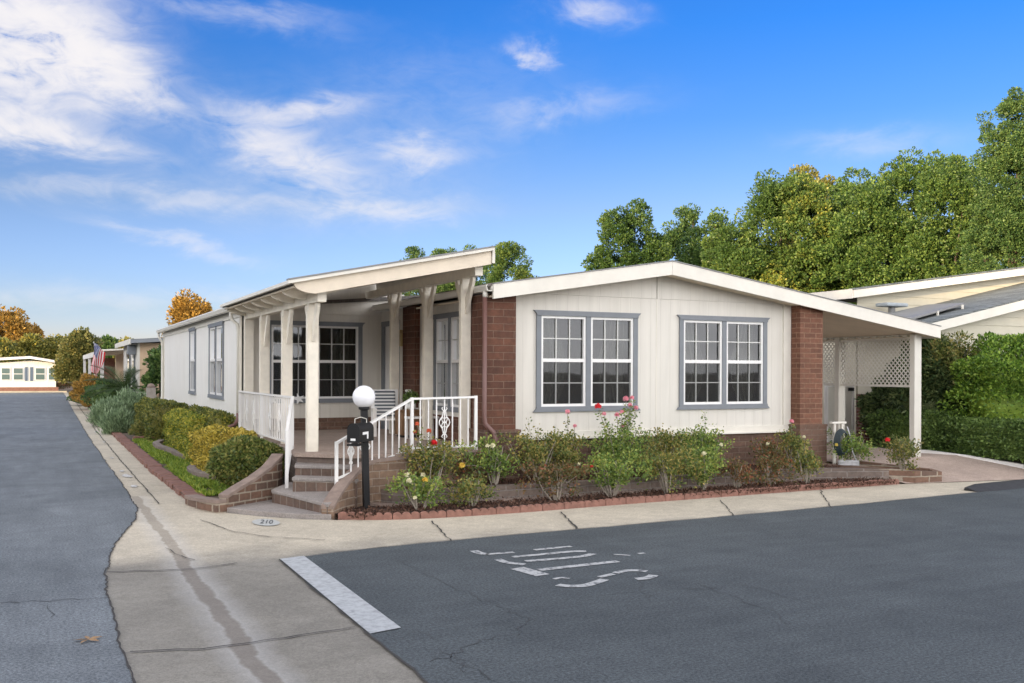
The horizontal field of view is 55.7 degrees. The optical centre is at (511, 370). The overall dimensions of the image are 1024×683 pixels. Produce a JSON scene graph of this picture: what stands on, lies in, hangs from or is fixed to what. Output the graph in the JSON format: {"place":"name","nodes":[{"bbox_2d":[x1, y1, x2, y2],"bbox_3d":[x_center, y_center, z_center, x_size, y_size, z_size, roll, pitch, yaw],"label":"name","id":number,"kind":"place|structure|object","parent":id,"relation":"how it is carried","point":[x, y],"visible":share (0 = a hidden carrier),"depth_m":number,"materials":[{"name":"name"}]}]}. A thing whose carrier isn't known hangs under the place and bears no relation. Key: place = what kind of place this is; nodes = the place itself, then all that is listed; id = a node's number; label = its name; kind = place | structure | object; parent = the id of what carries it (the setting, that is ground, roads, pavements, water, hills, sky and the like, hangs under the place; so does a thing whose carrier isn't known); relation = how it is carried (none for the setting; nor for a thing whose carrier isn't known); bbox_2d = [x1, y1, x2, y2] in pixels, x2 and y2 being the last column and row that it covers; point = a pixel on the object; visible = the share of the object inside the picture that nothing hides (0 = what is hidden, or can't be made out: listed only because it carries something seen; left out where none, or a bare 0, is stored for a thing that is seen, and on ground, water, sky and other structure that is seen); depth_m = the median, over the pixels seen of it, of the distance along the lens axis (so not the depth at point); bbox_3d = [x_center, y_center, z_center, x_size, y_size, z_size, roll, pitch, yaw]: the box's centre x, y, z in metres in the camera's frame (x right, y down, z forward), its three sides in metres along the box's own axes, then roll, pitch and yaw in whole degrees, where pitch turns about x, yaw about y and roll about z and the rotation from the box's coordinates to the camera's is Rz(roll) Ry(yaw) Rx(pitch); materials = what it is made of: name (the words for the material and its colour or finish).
{"place":"outdoors","nodes":[
{"label":"outdoors","id":0,"kind":"place"},
{"bbox_2d":[0,356,57,390],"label":"house","id":1,"kind":"structure","parent":0,"point":[26,376],"depth_m":81.34,"materials":[{"name":"white paint"}]},
{"bbox_2d":[0,392,136,682],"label":"road","id":2,"kind":"structure","parent":0,"point":[68,508],"depth_m":10.84,"materials":[{"name":"grey asphalt"}]},
{"bbox_2d":[122,432,230,497],"bbox_3d":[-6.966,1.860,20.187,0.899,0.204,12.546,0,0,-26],"label":"grass","id":3,"kind":"structure","parent":0,"point":[177,466],"depth_m":17.80,"materials":[{"name":"green plant"}]},
{"bbox_2d":[50,326,105,384],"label":"background tree","id":4,"kind":"object","parent":3,"relation":"on","point":[77,345],"visible":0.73,"depth_m":76.89,"materials":[{"name":"green plant"}]},
{"bbox_2d":[80,377,118,404],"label":"green shrub","id":5,"kind":"object","parent":3,"relation":"on","point":[96,396],"visible":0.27,"depth_m":43.13,"materials":[{"name":"green plant"}]},
{"bbox_2d":[86,396,131,426],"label":"sage bush","id":6,"kind":"object","parent":3,"relation":"on","point":[99,407],"visible":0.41,"depth_m":32.74,"materials":[{"name":"green plant"}]},
{"bbox_2d":[96,405,134,434],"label":"sage bush","id":7,"kind":"object","parent":3,"relation":"on","point":[118,419],"visible":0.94,"depth_m":29.00,"materials":[{"name":"green plant"}]},
{"bbox_2d":[81,365,157,400],"bbox_3d":[-15.595,0.752,39.001,3.254,2.080,3.246,0,0,-26],"label":"cycad","id":8,"kind":"object","parent":3,"relation":"on","point":[120,384],"visible":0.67,"depth_m":38.71,"materials":[{"name":"green plant"}]},
{"bbox_2d":[109,385,145,418],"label":"sage bush","id":9,"kind":"object","parent":3,"relation":"on","point":[129,395],"visible":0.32,"depth_m":34.67,"materials":[{"name":"green plant"}]},
{"bbox_2d":[140,344,160,397],"bbox_3d":[-13.538,0.404,37.734,1.855,2.995,1.483,0,0,-26],"label":"fig tree","id":10,"kind":"object","parent":3,"relation":"on","point":[152,374],"visible":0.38,"depth_m":37.32,"materials":[{"name":"green plant"}]},
{"bbox_2d":[133,396,188,441],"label":"square hedge","id":11,"kind":"object","parent":3,"relation":"on","point":[150,412],"visible":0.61,"depth_m":25.24,"materials":[{"name":"green plant"}]},
{"bbox_2d":[162,407,235,460],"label":"square hedge","id":12,"kind":"object","parent":3,"relation":"on","point":[180,423],"visible":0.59,"depth_m":20.67,"materials":[{"name":"green plant"}]},
{"bbox_2d":[187,403,237,427],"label":"square hedge","id":13,"kind":"object","parent":3,"relation":"on","point":[205,411],"visible":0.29,"depth_m":19.51,"materials":[{"name":"green plant"}]},
{"bbox_2d":[187,424,257,470],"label":"gold shrub","id":14,"kind":"object","parent":3,"relation":"on","point":[206,439],"visible":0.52,"depth_m":16.90,"materials":[{"name":"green plant"}]},
{"bbox_2d":[204,434,284,485],"bbox_3d":[-4.067,1.432,14.975,1.294,0.921,1.295,0,0,21],"label":"round shrub","id":15,"kind":"object","parent":3,"relation":"on","point":[234,460],"visible":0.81,"depth_m":14.57,"materials":[{"name":"green plant"}]},
{"bbox_2d":[395,409,421,437],"bbox_3d":[-1.859,0.955,17.664,0.520,0.493,0.460,0,0,-26],"label":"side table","id":16,"kind":"object","parent":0,"point":[402,422],"visible":0.51,"depth_m":17.47,"materials":[{"name":"brown wood"}]},
{"bbox_2d":[0,0,1023,340],"label":"sky","id":17,"kind":"structure","parent":0,"point":[222,151],"materials":[{"name":"blue"}]},
{"bbox_2d":[63,392,1008,682],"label":"pavement","id":18,"kind":"structure","parent":0,"point":[175,612],"depth_m":9.46,"materials":[{"name":"concrete"}]},
{"bbox_2d":[68,373,98,408],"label":"orange shrub","id":19,"kind":"object","parent":18,"relation":"on","point":[78,389],"visible":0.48,"depth_m":46.22,"materials":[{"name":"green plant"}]},
{"bbox_2d":[77,404,979,682],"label":"pavement cracks","id":20,"kind":"object","parent":18,"relation":"on","point":[299,576],"visible":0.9,"depth_m":9.18,"materials":[{"name":"grey concrete"}]},
{"bbox_2d":[921,450,1023,468],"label":"white kerb","id":21,"kind":"structure","parent":18,"relation":"on","point":[1014,464],"depth_m":19.18,"materials":[{"name":"concrete"}]},
{"bbox_2d":[964,479,1023,491],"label":"kerb ramp","id":22,"kind":"structure","parent":18,"relation":"on","point":[1003,485],"depth_m":16.26,"materials":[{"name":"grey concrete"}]},
{"bbox_2d":[57,379,1023,519],"bbox_3d":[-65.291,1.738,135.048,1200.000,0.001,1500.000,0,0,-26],"label":"ground","id":23,"kind":"structure","parent":0,"point":[67,389],"depth_m":21.83,"materials":[{"name":"soil"}]},
{"bbox_2d":[0,336,27,362],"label":"background tree","id":24,"kind":"object","parent":23,"relation":"on","point":[8,348],"visible":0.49,"depth_m":103.22,"materials":[{"name":"green plant"}]},
{"bbox_2d":[0,304,34,342],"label":"background tree","id":25,"kind":"object","parent":23,"relation":"on","point":[14,326],"visible":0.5,"depth_m":110.98,"materials":[{"name":"orange plant"}]},
{"bbox_2d":[14,332,51,362],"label":"background tree","id":26,"kind":"object","parent":23,"relation":"on","point":[31,344],"visible":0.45,"depth_m":105.09,"materials":[{"name":"green plant"}]},
{"bbox_2d":[43,333,67,381],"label":"background tree","id":27,"kind":"object","parent":23,"relation":"on","point":[52,342],"visible":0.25,"depth_m":106.96,"materials":[{"name":"green plant"}]},
{"bbox_2d":[83,348,123,380],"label":"neighbour house","id":28,"kind":"structure","parent":23,"relation":"on","point":[117,362],"depth_m":58.64,"materials":[{"name":"beige paint"}]},
{"bbox_2d":[91,342,104,375],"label":"flag","id":29,"kind":"object","parent":28,"relation":"attached to","point":[98,357],"visible":0.94,"depth_m":46.26,"materials":[{"name":"multicoloured fabric"}]},
{"bbox_2d":[115,338,162,396],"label":"neighbour house","id":30,"kind":"structure","parent":23,"relation":"on","point":[135,352],"depth_m":39.13,"materials":[{"name":"beige paint"}]},
{"bbox_2d":[184,454,282,512],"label":"retaining wall","id":31,"kind":"structure","parent":23,"relation":"on","point":[261,482],"depth_m":13.79,"materials":[{"name":"brown brick"}]},
{"bbox_2d":[227,463,358,519],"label":"porch steps","id":32,"kind":"structure","parent":23,"relation":"on","point":[303,495],"depth_m":13.45,"materials":[{"name":"concrete"}]},
{"bbox_2d":[238,390,293,487],"bbox_3d":[-4.138,1.037,16.393,0.293,1.305,5.423,0,0,-23],"label":"porch railing","id":33,"kind":"object","parent":32,"relation":"on","point":[287,436],"visible":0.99,"depth_m":16.12,"materials":[{"name":"white metal"}]},
{"bbox_2d":[321,451,484,519],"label":"retaining wall","id":34,"kind":"structure","parent":23,"relation":"on","point":[340,496],"depth_m":13.72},
{"bbox_2d":[334,396,477,484],"bbox_3d":[-1.537,1.012,14.137,2.482,1.265,0.228,0,0,-41],"label":"porch railing","id":35,"kind":"object","parent":34,"relation":"on","point":[350,453],"visible":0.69,"depth_m":14.28,"materials":[{"name":"white metal"}]},
{"bbox_2d":[156,246,941,484],"bbox_3d":[-1.563,0.023,25.002,12.830,3.882,19.660,0,0,-26],"label":"mobile home","id":36,"kind":"object","parent":23,"relation":"on","point":[674,345],"visible":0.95,"depth_m":17.21,"materials":[{"name":"beige paint"}]},
{"bbox_2d":[188,327,195,394],"bbox_3d":[-8.257,-0.251,25.142,0.105,1.720,1.220,0,0,-26],"label":"window","id":37,"kind":"structure","parent":36,"relation":"in","point":[192,331],"depth_m":25.40,"materials":[{"name":"white glass"}]},
{"bbox_2d":[207,321,224,399],"bbox_3d":[-6.612,-0.224,21.739,0.105,1.700,2.100,0,0,-26],"label":"window","id":38,"kind":"structure","parent":36,"relation":"in","point":[216,330],"depth_m":21.68,"materials":[{"name":"white glass"}]},
{"bbox_2d":[270,320,364,402],"bbox_3d":[-4.022,-0.197,19.717,2.060,1.695,0.295,0,0,-26],"label":"window","id":39,"kind":"structure","parent":36,"relation":"in","point":[344,363],"depth_m":19.90,"materials":[{"name":"white plastic"}]},
{"bbox_2d":[371,389,401,436],"bbox_3d":[-2.335,0.777,17.957,0.524,0.850,0.571,0,0,-14],"label":"porch chair","id":40,"kind":"object","parent":36,"relation":"on","point":[386,400],"visible":0.73,"depth_m":18.08,"materials":[{"name":"white plastic"}]},
{"bbox_2d":[385,326,388,428],"bbox_3d":[-2.412,0.146,19.671,0.040,2.110,0.880,0,0,-26],"label":"door","id":41,"kind":"structure","parent":36,"relation":"in","point":[386,328],"depth_m":19.93,"materials":[{"name":"white wood"}]},
{"bbox_2d":[433,311,458,412],"bbox_3d":[-1.061,-0.149,16.803,0.105,1.710,1.580,0,0,-26],"label":"window","id":42,"kind":"structure","parent":36,"relation":"in","point":[446,325],"depth_m":17.03,"materials":[{"name":"grey glass"}]},
{"bbox_2d":[533,310,640,411],"bbox_3d":[1.208,-0.178,16.136,2.040,1.695,0.295,0,0,-26],"label":"window","id":43,"kind":"structure","parent":36,"relation":"in","point":[551,362],"depth_m":16.05,"materials":[{"name":"white plastic"}]},
{"bbox_2d":[676,315,769,409],"bbox_3d":[3.720,-0.169,17.351,2.040,1.695,0.295,0,0,-26],"label":"window","id":44,"kind":"structure","parent":36,"relation":"in","point":[742,362],"depth_m":17.28,"materials":[{"name":"white plastic"}]},
{"bbox_2d":[370,467,888,506],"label":"garden wall","id":45,"kind":"structure","parent":23,"relation":"on","point":[505,491],"depth_m":15.03,"materials":[{"name":"brown brick"}]},
{"bbox_2d":[449,467,836,486],"bbox_3d":[2.035,1.722,15.882,8.900,0.001,0.940,0,0,-26],"label":"raised mulch bed","id":46,"kind":"object","parent":45,"relation":"in","point":[610,476],"visible":0.14,"depth_m":15.77,"materials":[{"name":"brown soil"}]},
{"bbox_2d":[396,422,469,486],"bbox_3d":[-1.137,1.249,14.051,1.050,1.046,0.823,0,0,1],"label":"rose bush","id":47,"kind":"object","parent":46,"relation":"on","point":[426,457],"visible":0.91,"depth_m":13.95,"materials":[{"name":"green plant"}]},
{"bbox_2d":[446,448,491,482],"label":"rose bush","id":48,"kind":"object","parent":46,"relation":"on","point":[467,469],"visible":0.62,"depth_m":14.33,"materials":[{"name":"green plant"}]},
{"bbox_2d":[452,432,527,484],"bbox_3d":[-0.352,1.328,14.422,1.209,0.830,0.651,0,0,-26],"label":"rose bush","id":49,"kind":"object","parent":46,"relation":"on","point":[498,460],"visible":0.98,"depth_m":14.41,"materials":[{"name":"green plant"}]},
{"bbox_2d":[495,417,580,480],"bbox_3d":[0.491,1.184,14.916,1.420,1.130,1.289,0,0,-26],"label":"rose bush","id":50,"kind":"object","parent":46,"relation":"on","point":[530,449],"visible":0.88,"depth_m":14.87,"materials":[{"name":"green plant"}]},
{"bbox_2d":[540,409,592,480],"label":"rose bush","id":51,"kind":"object","parent":46,"relation":"on","point":[575,456],"visible":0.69,"depth_m":15.12,"materials":[{"name":"green plant"}]},
{"bbox_2d":[586,395,660,473],"bbox_3d":[1.764,1.075,15.487,1.436,1.356,1.070,0,0,-26],"label":"rose bush","id":52,"kind":"object","parent":46,"relation":"on","point":[618,446],"visible":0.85,"depth_m":15.52,"materials":[{"name":"green plant"}]},
{"bbox_2d":[630,423,702,469],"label":"rose bush","id":53,"kind":"object","parent":46,"relation":"on","point":[670,445],"visible":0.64,"depth_m":15.88,"materials":[{"name":"green plant"}]},
{"bbox_2d":[674,410,734,464],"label":"rose bush","id":54,"kind":"object","parent":46,"relation":"on","point":[711,440],"visible":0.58,"depth_m":16.30,"materials":[{"name":"green plant"}]},
{"bbox_2d":[748,435,787,468],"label":"rose bush","id":55,"kind":"object","parent":46,"relation":"on","point":[766,448],"visible":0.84,"depth_m":16.89,"materials":[{"name":"green plant"}]},
{"bbox_2d":[773,419,812,467],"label":"rose bush","id":56,"kind":"object","parent":46,"relation":"on","point":[794,444],"visible":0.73,"depth_m":17.16,"materials":[{"name":"green plant"}]},
{"bbox_2d":[829,421,859,465],"bbox_3d":[6.090,1.353,17.630,0.544,0.840,0.420,0,0,-26],"label":"hose reel","id":57,"kind":"object","parent":46,"relation":"on","point":[837,437],"visible":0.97,"depth_m":17.65,"materials":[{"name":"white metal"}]},
{"bbox_2d":[819,461,941,483],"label":"garden wall","id":58,"kind":"structure","parent":23,"relation":"on","point":[920,475],"depth_m":17.20,"materials":[{"name":"brown brick"}]},
{"bbox_2d":[810,266,1023,443],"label":"neighbour house","id":59,"kind":"structure","parent":23,"relation":"on","point":[993,300],"depth_m":23.43,"materials":[{"name":"beige paint"}]},
{"bbox_2d":[891,303,964,318],"bbox_3d":[9.294,-1.329,22.345,2.399,0.558,1.450,0,0,-26],"label":"solar panel","id":60,"kind":"object","parent":59,"relation":"on","point":[920,311],"visible":0.62,"depth_m":22.26,"materials":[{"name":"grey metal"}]},
{"bbox_2d":[336,462,896,518],"bbox_3d":[1.996,1.902,15.341,10.040,0.001,1.720,0,0,-26],"label":"mulch bed","id":61,"kind":"object","parent":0,"point":[541,503],"visible":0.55,"depth_m":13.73,"materials":[{"name":"brown wood"}]},
{"bbox_2d":[352,386,374,508],"bbox_3d":[-2.034,1.074,13.303,0.310,1.740,0.310,0,0,-26],"label":"lamp post","id":62,"kind":"object","parent":61,"relation":"on","point":[363,397],"visible":0.95,"depth_m":13.26,"materials":[{"name":"black metal"}]},
{"bbox_2d":[347,417,373,445],"bbox_3d":[-2.043,0.812,13.112,0.184,0.381,0.492,0,0,17],"label":"mailbox","id":63,"kind":"object","parent":62,"relation":"attached to","point":[358,434],"visible":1,"depth_m":12.94,"materials":[{"name":"black metal"}]},
{"bbox_2d":[347,423,359,442],"bbox_3d":[-2.110,0.829,12.899,0.180,0.263,0.013,0,0,16],"label":"door","id":64,"kind":"structure","parent":63,"relation":"in","point":[353,430],"depth_m":12.89,"materials":[{"name":"black metal"}]},
{"bbox_2d":[384,469,451,509],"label":"rose bush","id":65,"kind":"object","parent":61,"relation":"on","point":[420,489],"visible":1,"depth_m":13.15,"materials":[{"name":"green plant"}]},
{"bbox_2d":[432,470,499,506],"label":"rose bush","id":66,"kind":"object","parent":61,"relation":"on","point":[468,488],"visible":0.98,"depth_m":13.47,"materials":[{"name":"green plant"}]},
{"bbox_2d":[514,455,595,500],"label":"rose bush","id":67,"kind":"object","parent":61,"relation":"on","point":[553,476],"visible":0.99,"depth_m":14.11,"materials":[{"name":"green plant"}]},
{"bbox_2d":[581,446,658,496],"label":"rose bush","id":68,"kind":"object","parent":61,"relation":"on","point":[612,465],"visible":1,"depth_m":14.54,"materials":[{"name":"green plant"}]},
{"bbox_2d":[633,444,715,492],"bbox_3d":[2.445,1.530,15.019,1.155,0.810,1.101,0,0,30],"label":"rose bush","id":69,"kind":"object","parent":61,"relation":"on","point":[672,461],"visible":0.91,"depth_m":14.98,"materials":[{"name":"green plant"}]},
{"bbox_2d":[680,443,728,489],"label":"rose bush","id":70,"kind":"object","parent":61,"relation":"on","point":[710,463],"visible":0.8,"depth_m":15.37,"materials":[{"name":"green plant"}]},
{"bbox_2d":[711,455,771,487],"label":"rose bush","id":71,"kind":"object","parent":61,"relation":"on","point":[740,471],"visible":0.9,"depth_m":15.77,"materials":[{"name":"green plant"}]},
{"bbox_2d":[749,452,803,484],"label":"rose bush","id":72,"kind":"object","parent":61,"relation":"on","point":[767,463],"visible":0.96,"depth_m":16.10,"materials":[{"name":"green plant"}]},
{"bbox_2d":[788,435,827,482],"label":"rose bush","id":73,"kind":"object","parent":61,"relation":"on","point":[805,459],"visible":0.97,"depth_m":16.39,"materials":[{"name":"green plant"}]},
{"bbox_2d":[280,488,1023,682],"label":"side road","id":74,"kind":"structure","parent":0,"point":[956,617],"depth_m":8.32,"materials":[{"name":"grey asphalt"}]},
{"bbox_2d":[281,556,400,632],"bbox_3d":[-1.611,1.936,8.647,0.284,0.001,3.175,0,0,-26],"label":"stop bar","id":75,"kind":"object","parent":74,"relation":"on","point":[366,616],"visible":1,"depth_m":8.32,"materials":[{"name":"paint"}]},
{"bbox_2d":[0,529,1017,681],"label":"road cracks","id":76,"kind":"object","parent":74,"relation":"on","point":[529,618],"visible":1,"depth_m":8.16,"materials":[{"name":"grey asphalt"}]},
{"bbox_2d":[471,546,657,586],"bbox_3d":[0.724,1.947,9.899,1.671,0.001,2.025,0,0,-26],"label":"stop lettering","id":77,"kind":"object","parent":74,"relation":"on","point":[533,572],"visible":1,"depth_m":9.69},
{"bbox_2d":[827,442,1023,482],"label":"driveway","id":78,"kind":"structure","parent":0,"point":[954,468],"depth_m":18.51,"materials":[{"name":"pink concrete"}]},
{"label":"lot","id":79,"kind":"structure","parent":0,"visible":0},
{"bbox_2d":[98,334,118,376],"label":"background tree","id":80,"kind":"object","parent":79,"relation":"on","point":[110,342],"visible":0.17,"depth_m":99.41,"materials":[{"name":"green plant"}]},
{"bbox_2d":[161,289,212,337],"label":"background tree","id":81,"kind":"object","parent":79,"relation":"on","point":[185,307],"visible":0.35,"depth_m":61.55,"materials":[{"name":"orange plant"}]},
{"bbox_2d":[399,245,425,295],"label":"background tree","id":82,"kind":"object","parent":79,"relation":"on","point":[411,250],"visible":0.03,"depth_m":59.49,"materials":[{"name":"green plant"}]},
{"bbox_2d":[429,243,489,292],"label":"background tree","id":83,"kind":"object","parent":79,"relation":"on","point":[445,287],"visible":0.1,"depth_m":57.44,"materials":[{"name":"green plant"}]},
{"bbox_2d":[483,240,538,283],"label":"background tree","id":84,"kind":"object","parent":79,"relation":"on","point":[507,253],"visible":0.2,"depth_m":49.47,"materials":[{"name":"green plant"}]},
{"bbox_2d":[580,198,673,270],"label":"background tree","id":85,"kind":"object","parent":79,"relation":"on","point":[627,223],"visible":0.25,"depth_m":45.54,"materials":[{"name":"green plant"}]},
{"bbox_2d":[655,202,702,261],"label":"background tree","id":86,"kind":"object","parent":79,"relation":"on","point":[675,236],"visible":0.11,"depth_m":51.78,"materials":[{"name":"green plant"}]},
{"bbox_2d":[678,207,738,267],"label":"background tree","id":87,"kind":"object","parent":79,"relation":"on","point":[694,251],"visible":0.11,"depth_m":48.76,"materials":[{"name":"green plant"}]},
{"bbox_2d":[699,168,848,292],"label":"background tree","id":88,"kind":"object","parent":79,"relation":"on","point":[798,207],"visible":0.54,"depth_m":42.96,"materials":[{"name":"green plant"}]},
{"bbox_2d":[775,163,836,288],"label":"background tree","id":89,"kind":"object","parent":79,"relation":"on","point":[815,173],"visible":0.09,"depth_m":49.60,"materials":[{"name":"green plant"}]},
{"bbox_2d":[824,385,853,441],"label":"vinyl gate","id":90,"kind":"structure","parent":79,"relation":"on","point":[829,404],"depth_m":22.88,"materials":[{"name":"white plastic"}]},
{"bbox_2d":[825,166,882,281],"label":"background tree","id":91,"kind":"object","parent":79,"relation":"on","point":[841,186],"visible":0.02,"depth_m":46.42,"materials":[{"name":"green plant"}]},
{"bbox_2d":[854,375,898,434],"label":"laurel bush","id":92,"kind":"object","parent":79,"relation":"on","point":[867,402],"visible":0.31,"depth_m":22.15,"materials":[{"name":"green plant"}]},
{"bbox_2d":[799,146,998,304],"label":"background tree","id":93,"kind":"object","parent":79,"relation":"on","point":[873,249],"visible":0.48,"depth_m":41.00,"materials":[{"name":"green plant"}]},
{"bbox_2d":[865,407,966,451],"bbox_3d":[8.884,1.280,21.160,1.431,0.982,2.068,0,0,-26],"label":"box hedge","id":94,"kind":"object","parent":79,"relation":"on","point":[897,425],"visible":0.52,"depth_m":20.93,"materials":[{"name":"green plant"}]},
{"bbox_2d":[877,332,971,421],"bbox_3d":[9.169,0.395,21.399,2.068,2.687,2.051,0,0,10],"label":"laurel bush","id":95,"kind":"object","parent":79,"relation":"on","point":[933,390],"visible":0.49,"depth_m":20.87,"materials":[{"name":"green plant"}]},
{"bbox_2d":[889,149,979,282],"bbox_3d":[17.381,-3.547,38.950,4.244,10.924,3.231,0,0,15],"label":"background tree","id":96,"kind":"object","parent":79,"relation":"on","point":[929,244],"visible":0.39,"depth_m":38.68,"materials":[{"name":"green plant"}]},
{"bbox_2d":[908,330,983,403],"bbox_3d":[9.481,0.423,21.040,1.822,2.724,1.418,0,0,-26],"label":"bronze tree","id":97,"kind":"object","parent":79,"relation":"on","point":[943,352],"visible":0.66,"depth_m":20.78,"materials":[{"name":"green plant"}]},
{"bbox_2d":[921,415,1023,462],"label":"box hedge","id":98,"kind":"object","parent":79,"relation":"on","point":[997,438],"visible":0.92,"depth_m":19.28,"materials":[{"name":"green plant"}]},
{"bbox_2d":[935,331,1023,418],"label":"bright hedge","id":99,"kind":"object","parent":79,"relation":"on","point":[993,388],"visible":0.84,"depth_m":19.83,"materials":[{"name":"green plant"}]},
{"bbox_2d":[963,110,1003,273],"bbox_3d":[18.127,-4.035,37.021,1.736,11.904,1.524,0,0,8],"label":"background tree","id":100,"kind":"object","parent":79,"relation":"on","point":[978,197],"visible":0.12,"depth_m":37.00,"materials":[{"name":"green plant"}]},
{"bbox_2d":[959,86,1023,274],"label":"background tree","id":101,"kind":"object","parent":79,"relation":"on","point":[1002,210],"visible":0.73,"depth_m":33.70,"materials":[{"name":"green plant"}]},
{"label":"planter soil","id":102,"kind":"structure","parent":0,"visible":0},
{"bbox_2d":[825,427,878,464],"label":"rose bush","id":103,"kind":"object","parent":102,"relation":"on","point":[858,448],"visible":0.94,"depth_m":17.75,"materials":[{"name":"green plant"}]},
{"bbox_2d":[874,433,923,472],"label":"rose bush","id":104,"kind":"object","parent":102,"relation":"on","point":[905,447],"visible":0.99,"depth_m":17.20,"materials":[{"name":"green plant"}]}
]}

